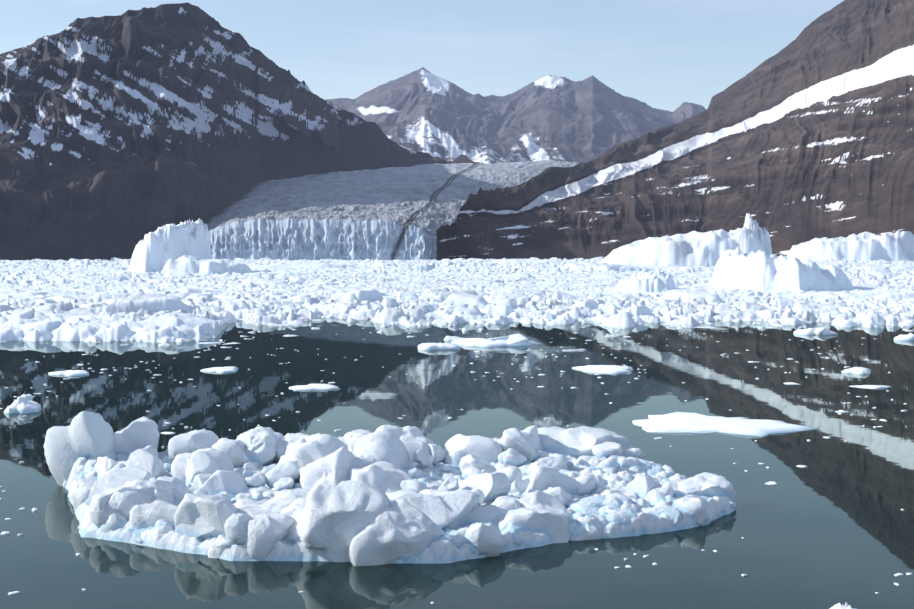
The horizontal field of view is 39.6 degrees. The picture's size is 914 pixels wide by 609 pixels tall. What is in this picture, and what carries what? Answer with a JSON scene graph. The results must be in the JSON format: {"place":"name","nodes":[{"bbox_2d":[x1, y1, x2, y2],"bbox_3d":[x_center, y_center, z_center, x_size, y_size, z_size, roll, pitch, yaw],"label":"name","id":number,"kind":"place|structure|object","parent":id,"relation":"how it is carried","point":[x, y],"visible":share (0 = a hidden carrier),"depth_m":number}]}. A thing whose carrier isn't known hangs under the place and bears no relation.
{"place":"outdoors","nodes":[
{"label":"outdoors","id":0,"kind":"place"},
{"bbox_2d":[0,2,479,260],"bbox_3d":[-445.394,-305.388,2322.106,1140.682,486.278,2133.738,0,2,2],"label":"mountain","id":1,"kind":"structure","parent":0,"point":[122,135],"depth_m":1958.68},
{"bbox_2d":[203,159,578,236],"bbox_3d":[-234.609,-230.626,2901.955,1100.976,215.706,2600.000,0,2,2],"label":"glacier tongue","id":2,"kind":"object","parent":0,"point":[430,199],"visible":0.81,"depth_m":2210.15},
{"bbox_2d":[0,0,843,111],"label":"sky","id":3,"kind":"structure","parent":0,"point":[661,54]},
{"bbox_2d":[0,289,913,608],"bbox_3d":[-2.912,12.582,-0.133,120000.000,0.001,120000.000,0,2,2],"label":"water","id":4,"kind":"structure","parent":0,"point":[830,525],"depth_m":87.44},
{"bbox_2d":[209,217,435,259],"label":"glacier front","id":5,"kind":"object","parent":4,"relation":"on","point":[310,239],"visible":0.65,"depth_m":1581.93},
{"bbox_2d":[44,411,736,565],"bbox_3d":[-4.314,8.781,63.259,36.449,5.456,25.350,0,2,2],"label":"ice floe","id":6,"kind":"object","parent":4,"relation":"on","point":[385,494],"visible":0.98,"depth_m":59.77},
{"bbox_2d":[0,213,913,350],"bbox_3d":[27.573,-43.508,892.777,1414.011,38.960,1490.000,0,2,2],"label":"pack ice","id":7,"kind":"structure","parent":4,"relation":"on","point":[167,284],"depth_m":380.82},
{"bbox_2d":[0,327,913,608],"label":"brash ice","id":8,"kind":"structure","parent":4,"relation":"on","point":[650,423],"depth_m":98.89},
{"bbox_2d":[326,67,705,163],"bbox_3d":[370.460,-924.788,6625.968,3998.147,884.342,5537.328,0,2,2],"label":"distant mountains","id":9,"kind":"structure","parent":0,"point":[548,117],"depth_m":5944.81},
{"bbox_2d":[436,0,913,259],"bbox_3d":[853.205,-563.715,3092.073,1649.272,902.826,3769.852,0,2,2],"label":"mountain","id":10,"kind":"structure","parent":0,"point":[806,134],"depth_m":2071.54}
]}

